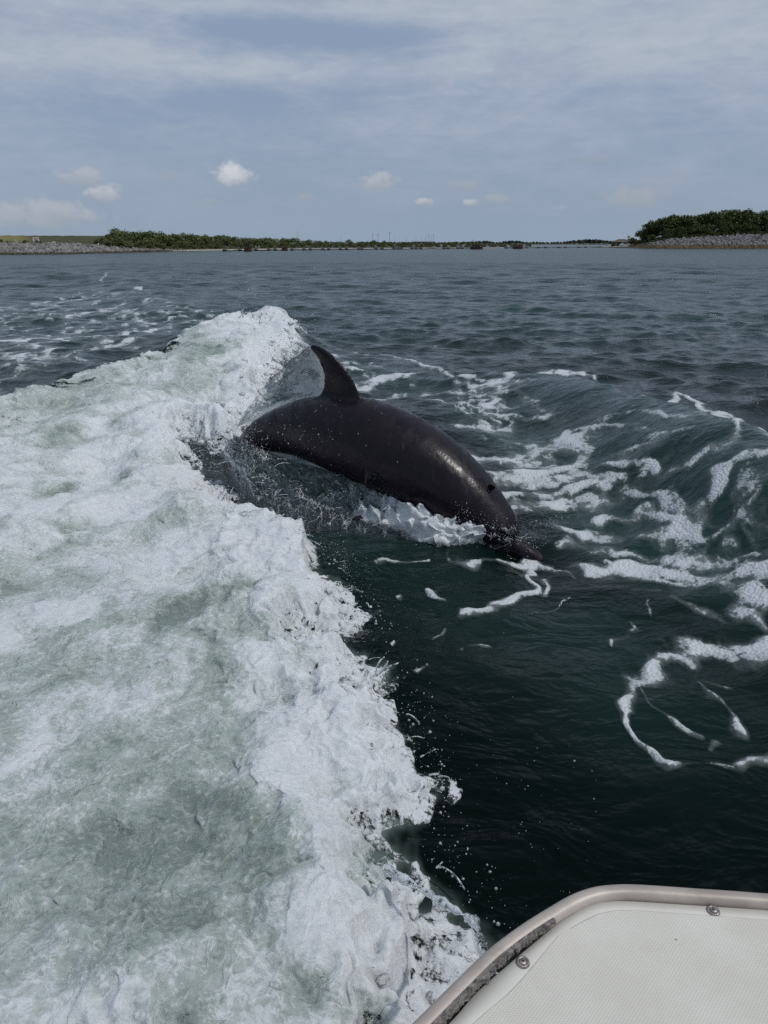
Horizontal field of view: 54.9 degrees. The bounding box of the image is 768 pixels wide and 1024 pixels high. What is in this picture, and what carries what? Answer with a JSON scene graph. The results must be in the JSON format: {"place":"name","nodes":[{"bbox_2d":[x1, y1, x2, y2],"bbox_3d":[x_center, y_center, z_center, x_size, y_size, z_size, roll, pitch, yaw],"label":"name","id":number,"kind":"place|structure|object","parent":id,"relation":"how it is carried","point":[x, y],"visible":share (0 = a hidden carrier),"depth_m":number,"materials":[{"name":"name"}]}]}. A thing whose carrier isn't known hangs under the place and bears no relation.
{"place":"outdoors","nodes":[
{"label":"outdoors","id":0,"kind":"place"},
{"bbox_2d":[0,235,498,251],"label":"bank","id":1,"kind":"structure","parent":0,"point":[83,240],"depth_m":154.68,"materials":[{"name":"green plant"}]},
{"bbox_2d":[0,241,185,254],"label":"riprap","id":2,"kind":"object","parent":1,"relation":"on","point":[30,248],"visible":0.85,"depth_m":118.55,"materials":[{"name":"stone"}]},
{"bbox_2d":[93,240,104,244],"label":"bush","id":3,"kind":"object","parent":1,"relation":"on","point":[97,242],"visible":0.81,"depth_m":136.74,"materials":[{"name":"green plant"}]},
{"bbox_2d":[92,237,113,245],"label":"bush","id":4,"kind":"object","parent":1,"relation":"on","point":[104,240],"visible":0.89,"depth_m":137.70,"materials":[{"name":"green plant"}]},
{"bbox_2d":[105,227,119,239],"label":"shore tree","id":5,"kind":"object","parent":1,"relation":"on","point":[110,235],"visible":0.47,"depth_m":155.42,"materials":[{"name":"green plant"}]},
{"bbox_2d":[105,239,126,246],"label":"bush","id":6,"kind":"object","parent":1,"relation":"on","point":[117,242],"visible":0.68,"depth_m":140.87,"materials":[{"name":"green plant"}]},
{"bbox_2d":[115,237,128,246],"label":"shore tree","id":7,"kind":"object","parent":1,"relation":"on","point":[119,239],"visible":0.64,"depth_m":142.75,"materials":[{"name":"green plant"}]},
{"bbox_2d":[114,229,134,241],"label":"shore tree","id":8,"kind":"object","parent":1,"relation":"on","point":[121,235],"visible":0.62,"depth_m":154.41,"materials":[{"name":"green plant"}]},
{"bbox_2d":[128,230,157,245],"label":"shore tree","id":9,"kind":"object","parent":1,"relation":"on","point":[142,236],"visible":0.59,"depth_m":157.64,"materials":[{"name":"green plant"}]},
{"bbox_2d":[136,240,150,248],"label":"shore tree","id":10,"kind":"object","parent":1,"relation":"on","point":[143,244],"visible":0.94,"depth_m":151.17,"materials":[{"name":"green plant"}]},
{"bbox_2d":[145,240,154,248],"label":"shore tree","id":11,"kind":"object","parent":1,"relation":"on","point":[151,245],"visible":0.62,"depth_m":154.97,"materials":[{"name":"green plant"}]},
{"bbox_2d":[147,230,170,245],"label":"shore tree","id":12,"kind":"object","parent":1,"relation":"on","point":[158,233],"visible":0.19,"depth_m":171.35,"materials":[{"name":"green plant"}]},
{"bbox_2d":[149,232,173,246],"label":"shore tree","id":13,"kind":"object","parent":1,"relation":"on","point":[165,237],"visible":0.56,"depth_m":165.96,"materials":[{"name":"green plant"}]},
{"bbox_2d":[157,243,166,249],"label":"shore tree","id":14,"kind":"object","parent":1,"relation":"on","point":[162,245],"visible":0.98,"depth_m":159.68,"materials":[{"name":"green plant"}]},
{"bbox_2d":[161,233,176,244],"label":"shore tree","id":15,"kind":"object","parent":1,"relation":"on","point":[172,235],"visible":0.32,"depth_m":173.26,"materials":[{"name":"green plant"}]},
{"bbox_2d":[168,232,185,247],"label":"shore tree","id":16,"kind":"object","parent":1,"relation":"on","point":[176,241],"visible":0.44,"depth_m":174.19,"materials":[{"name":"green plant"}]},
{"bbox_2d":[175,241,189,248],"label":"shore tree","id":17,"kind":"object","parent":1,"relation":"on","point":[184,245],"visible":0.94,"depth_m":171.03,"materials":[{"name":"green plant"}]},
{"bbox_2d":[172,234,193,247],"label":"shore tree","id":18,"kind":"object","parent":1,"relation":"on","point":[181,237],"visible":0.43,"depth_m":174.48,"materials":[{"name":"green plant"}]},
{"bbox_2d":[179,232,194,246],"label":"shore tree","id":19,"kind":"object","parent":1,"relation":"on","point":[188,237],"visible":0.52,"depth_m":179.29,"materials":[{"name":"green plant"}]},
{"bbox_2d":[189,234,203,247],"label":"shore tree","id":20,"kind":"object","parent":1,"relation":"on","point":[197,241],"visible":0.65,"depth_m":181.69,"materials":[{"name":"green plant"}]},
{"bbox_2d":[197,235,210,246],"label":"shore tree","id":21,"kind":"object","parent":1,"relation":"on","point":[206,239],"visible":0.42,"depth_m":190.39,"materials":[{"name":"green plant"}]},
{"bbox_2d":[203,236,214,245],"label":"shore tree","id":22,"kind":"object","parent":1,"relation":"on","point":[209,241],"visible":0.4,"depth_m":192.37,"materials":[{"name":"green plant"}]},
{"bbox_2d":[210,236,222,246],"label":"shore tree","id":23,"kind":"object","parent":1,"relation":"on","point":[216,239],"visible":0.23,"depth_m":196.85,"materials":[{"name":"green plant"}]},
{"bbox_2d":[214,241,225,248],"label":"shore tree","id":24,"kind":"object","parent":1,"relation":"on","point":[218,245],"visible":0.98,"depth_m":187.07,"materials":[{"name":"green plant"}]},
{"bbox_2d":[214,234,234,247],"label":"shore tree","id":25,"kind":"object","parent":1,"relation":"on","point":[225,238],"visible":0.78,"depth_m":199.19,"materials":[{"name":"green plant"}]},
{"bbox_2d":[224,236,242,247],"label":"shore tree","id":26,"kind":"object","parent":1,"relation":"on","point":[235,239],"visible":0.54,"depth_m":202.36,"materials":[{"name":"green plant"}]},
{"bbox_2d":[234,242,242,248],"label":"shore tree","id":27,"kind":"object","parent":1,"relation":"on","point":[239,245],"visible":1,"depth_m":197.49,"materials":[{"name":"green plant"}]},
{"bbox_2d":[238,237,253,247],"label":"shore tree","id":28,"kind":"object","parent":1,"relation":"on","point":[244,241],"visible":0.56,"depth_m":204.81,"materials":[{"name":"green plant"}]},
{"bbox_2d":[243,237,259,244],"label":"shore tree","id":29,"kind":"object","parent":1,"relation":"on","point":[254,241],"visible":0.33,"depth_m":210.36,"materials":[{"name":"green plant"}]},
{"bbox_2d":[254,238,269,246],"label":"shore tree","id":30,"kind":"object","parent":1,"relation":"on","point":[261,240],"visible":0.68,"depth_m":214.77,"materials":[{"name":"green plant"}]},
{"bbox_2d":[267,242,275,248],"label":"shore tree","id":31,"kind":"object","parent":1,"relation":"on","point":[270,244],"visible":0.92,"depth_m":210.49,"materials":[{"name":"green plant"}]},
{"bbox_2d":[270,238,280,246],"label":"shore tree","id":32,"kind":"object","parent":1,"relation":"on","point":[275,240],"visible":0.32,"depth_m":228.93,"materials":[{"name":"green plant"}]},
{"bbox_2d":[276,241,288,247],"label":"shore tree","id":33,"kind":"object","parent":1,"relation":"on","point":[282,243],"visible":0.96,"depth_m":216.28,"materials":[{"name":"green plant"}]},
{"bbox_2d":[288,238,298,247],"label":"shore tree","id":34,"kind":"object","parent":1,"relation":"on","point":[292,240],"visible":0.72,"depth_m":234.47,"materials":[{"name":"green plant"}]},
{"bbox_2d":[289,243,298,247],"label":"shore tree","id":35,"kind":"object","parent":1,"relation":"on","point":[294,245],"visible":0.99,"depth_m":221.22,"materials":[{"name":"green plant"}]},
{"bbox_2d":[299,241,311,247],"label":"shore tree","id":36,"kind":"object","parent":1,"relation":"on","point":[306,242],"visible":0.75,"depth_m":233.20,"materials":[{"name":"green plant"}]},
{"bbox_2d":[316,241,327,246],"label":"shore tree","id":37,"kind":"object","parent":1,"relation":"on","point":[321,243],"visible":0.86,"depth_m":236.96,"materials":[{"name":"green plant"}]},
{"bbox_2d":[325,241,333,246],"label":"shore tree","id":38,"kind":"object","parent":1,"relation":"on","point":[330,243],"visible":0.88,"depth_m":243.65,"materials":[{"name":"green plant"}]},
{"bbox_2d":[334,241,345,247],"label":"shore tree","id":39,"kind":"object","parent":1,"relation":"on","point":[341,244],"visible":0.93,"depth_m":246.03,"materials":[{"name":"green plant"}]},
{"bbox_2d":[343,239,353,247],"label":"shore tree","id":40,"kind":"object","parent":1,"relation":"on","point":[349,243],"visible":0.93,"depth_m":247.54,"materials":[{"name":"green plant"}]},
{"bbox_2d":[364,241,372,246],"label":"shore tree","id":41,"kind":"object","parent":1,"relation":"on","point":[366,243],"visible":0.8,"depth_m":254.19,"materials":[{"name":"green plant"}]},
{"bbox_2d":[171,247,503,250],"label":"shore sand","id":42,"kind":"structure","parent":0,"point":[277,248],"depth_m":200.43,"materials":[{"name":"beige sand"}]},
{"bbox_2d":[0,245,767,1023],"bbox_3d":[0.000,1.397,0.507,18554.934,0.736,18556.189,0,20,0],"label":"sea water","id":43,"kind":"structure","parent":0,"point":[610,405],"depth_m":4.46,"materials":[{"name":"blue liquid"}]},
{"bbox_2d":[0,306,479,1023],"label":"wake foam","id":44,"kind":"object","parent":43,"relation":"on","point":[198,762],"visible":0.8,"depth_m":2.44,"materials":[{"name":"white liquid"}]},
{"bbox_2d":[244,238,251,251],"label":"work boat","id":45,"kind":"object","parent":43,"relation":"on","point":[248,249],"visible":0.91,"depth_m":157.00,"materials":[{"name":"metal"}]},
{"bbox_2d":[282,245,287,250],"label":"work boat","id":46,"kind":"object","parent":43,"relation":"on","point":[284,248],"visible":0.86,"depth_m":174.56,"materials":[{"name":"metal"}]},
{"bbox_2d":[222,247,464,251],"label":"floating pipeline","id":47,"kind":"object","parent":43,"relation":"on","point":[290,249],"visible":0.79,"depth_m":194.61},
{"bbox_2d":[223,434,518,552],"bbox_3d":[-0.364,-0.135,4.923,2.533,0.529,0.532,13,24,32],"label":"splash","id":48,"kind":"object","parent":43,"relation":"on","point":[325,516],"visible":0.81,"depth_m":4.82,"materials":[{"name":"white liquid"}]},
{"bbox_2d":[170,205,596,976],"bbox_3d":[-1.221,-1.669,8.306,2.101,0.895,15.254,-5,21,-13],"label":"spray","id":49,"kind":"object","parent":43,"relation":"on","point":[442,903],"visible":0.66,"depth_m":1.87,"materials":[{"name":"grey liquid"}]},
{"bbox_2d":[240,345,542,560],"bbox_3d":[-0.289,-0.467,5.233,0.755,1.444,3.058,-18,27,-41],"label":"dolphin","id":50,"kind":"object","parent":43,"relation":"in","point":[415,446],"visible":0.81,"depth_m":4.63},
{"bbox_2d":[237,346,324,426],"bbox_3d":[-0.797,-0.862,5.382,0.372,0.759,1.206,-14,24,-33],"label":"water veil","id":51,"kind":"object","parent":50,"relation":"on","point":[307,357],"visible":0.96,"depth_m":5.34,"materials":[{"name":"grey liquid"}]},
{"bbox_2d":[470,241,482,248],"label":"work boat","id":52,"kind":"object","parent":43,"relation":"on","point":[476,247],"visible":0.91,"depth_m":215.05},
{"bbox_2d":[513,242,522,248],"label":"work boat","id":53,"kind":"object","parent":43,"relation":"on","point":[518,247],"visible":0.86,"depth_m":230.91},
{"bbox_2d":[504,246,600,247],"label":"floating pipeline","id":54,"kind":"object","parent":43,"relation":"on","point":[551,247],"visible":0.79,"depth_m":278.89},
{"bbox_2d":[412,884,767,1023],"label":"boat","id":55,"kind":"object","parent":43,"relation":"on","point":[628,954],"visible":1,"depth_m":1.14,"materials":[{"name":"plastic"}]},
{"bbox_2d":[0,0,767,242],"label":"sky","id":56,"kind":"structure","parent":0,"point":[357,121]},
{"bbox_2d":[291,243,630,244],"bbox_3d":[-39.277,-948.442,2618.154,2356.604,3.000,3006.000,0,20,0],"label":"shore","id":57,"kind":"structure","parent":0,"point":[545,244],"depth_m":1213.91,"materials":[{"name":"beige sand"}]},
{"bbox_2d":[589,229,765,248],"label":"islet","id":58,"kind":"object","parent":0,"point":[629,246],"visible":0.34,"depth_m":279.31,"materials":[{"name":"stone"}]},
{"bbox_2d":[613,239,628,245],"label":"beach hut","id":59,"kind":"object","parent":58,"relation":"on","point":[617,242],"visible":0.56,"depth_m":308.95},
{"bbox_2d":[627,237,636,244],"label":"islet tree","id":60,"kind":"object","parent":58,"relation":"on","point":[631,239],"visible":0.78,"depth_m":296.51,"materials":[{"name":"green plant"}]},
{"bbox_2d":[634,229,648,240],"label":"islet tree","id":61,"kind":"object","parent":58,"relation":"on","point":[636,234],"visible":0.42,"depth_m":284.78,"materials":[{"name":"green plant"}]},
{"bbox_2d":[639,224,660,237],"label":"islet tree","id":62,"kind":"object","parent":58,"relation":"on","point":[644,235],"visible":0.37,"depth_m":279.35,"materials":[{"name":"green plant"}]},
{"bbox_2d":[646,234,656,240],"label":"islet tree","id":63,"kind":"object","parent":58,"relation":"on","point":[651,237],"visible":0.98,"depth_m":267.84,"materials":[{"name":"green plant"}]},
{"bbox_2d":[642,217,672,236],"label":"islet tree","id":64,"kind":"object","parent":58,"relation":"on","point":[658,224],"visible":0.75,"depth_m":275.70,"materials":[{"name":"green plant"}]},
{"bbox_2d":[658,227,674,238],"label":"islet tree","id":65,"kind":"object","parent":58,"relation":"on","point":[666,231],"visible":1,"depth_m":265.99,"materials":[{"name":"green plant"}]},
{"bbox_2d":[659,214,690,235],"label":"islet tree","id":66,"kind":"object","parent":58,"relation":"on","point":[673,216],"visible":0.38,"depth_m":273.30,"materials":[{"name":"green plant"}]},
{"bbox_2d":[672,226,686,236],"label":"islet tree","id":67,"kind":"object","parent":58,"relation":"on","point":[680,230],"visible":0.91,"depth_m":265.50,"materials":[{"name":"green plant"}]},
{"bbox_2d":[667,215,700,233],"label":"islet tree","id":68,"kind":"object","parent":58,"relation":"on","point":[688,220],"visible":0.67,"depth_m":269.12,"materials":[{"name":"green plant"}]},
{"bbox_2d":[686,215,701,234],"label":"islet tree","id":69,"kind":"object","parent":58,"relation":"on","point":[696,224],"visible":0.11,"depth_m":271.68,"materials":[{"name":"green plant"}]},
{"bbox_2d":[685,224,704,234],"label":"islet tree","id":70,"kind":"object","parent":58,"relation":"on","point":[698,229],"visible":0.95,"depth_m":263.88,"materials":[{"name":"green plant"}]},
{"bbox_2d":[632,233,767,248],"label":"islet riprap","id":71,"kind":"object","parent":58,"relation":"on","point":[720,242],"visible":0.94,"depth_m":256.82,"materials":[{"name":"stone"}]},
{"bbox_2d":[690,212,710,224],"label":"islet tree","id":72,"kind":"object","parent":58,"relation":"on","point":[703,221],"visible":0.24,"depth_m":272.42,"materials":[{"name":"green plant"}]},
{"bbox_2d":[696,224,715,234],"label":"islet tree","id":73,"kind":"object","parent":58,"relation":"on","point":[708,229],"visible":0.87,"depth_m":263.42,"materials":[{"name":"green plant"}]},
{"bbox_2d":[695,211,720,231],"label":"islet tree","id":74,"kind":"object","parent":58,"relation":"on","point":[711,215],"visible":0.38,"depth_m":270.57,"materials":[{"name":"green plant"}]},
{"bbox_2d":[704,209,737,232],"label":"islet tree","id":75,"kind":"object","parent":58,"relation":"on","point":[724,217],"visible":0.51,"depth_m":266.55,"materials":[{"name":"green plant"}]},
{"bbox_2d":[712,219,731,232],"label":"islet tree","id":76,"kind":"object","parent":58,"relation":"on","point":[723,227],"visible":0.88,"depth_m":263.87,"materials":[{"name":"green plant"}]},
{"bbox_2d":[726,226,735,232],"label":"islet tree","id":77,"kind":"object","parent":58,"relation":"on","point":[732,228],"visible":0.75,"depth_m":263.35,"materials":[{"name":"green plant"}]},
{"bbox_2d":[720,209,752,230],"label":"islet tree","id":78,"kind":"object","parent":58,"relation":"on","point":[744,218],"visible":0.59,"depth_m":265.92,"materials":[{"name":"green plant"}]},
{"bbox_2d":[735,223,756,232],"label":"islet tree","id":79,"kind":"object","parent":58,"relation":"on","point":[747,227],"visible":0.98,"depth_m":262.13,"materials":[{"name":"green plant"}]},
{"bbox_2d":[734,208,762,231],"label":"islet tree","id":80,"kind":"object","parent":58,"relation":"on","point":[750,213],"visible":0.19,"depth_m":270.02,"materials":[{"name":"green plant"}]},
{"bbox_2d":[751,225,760,232],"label":"islet tree","id":81,"kind":"object","parent":58,"relation":"on","point":[758,230],"visible":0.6,"depth_m":262.35,"materials":[{"name":"green plant"}]},
{"bbox_2d":[751,211,767,230],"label":"islet tree","id":82,"kind":"object","parent":58,"relation":"on","point":[755,213],"visible":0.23,"depth_m":272.82,"materials":[{"name":"green plant"}]},
{"bbox_2d":[753,210,767,225],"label":"islet tree","id":83,"kind":"object","parent":58,"relation":"on","point":[761,217],"visible":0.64,"depth_m":270.91,"materials":[{"name":"green plant"}]},
{"bbox_2d":[761,223,767,231],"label":"islet tree","id":84,"kind":"object","parent":58,"relation":"on","point":[765,227],"visible":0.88,"depth_m":264.31,"materials":[{"name":"green plant"}]}
]}

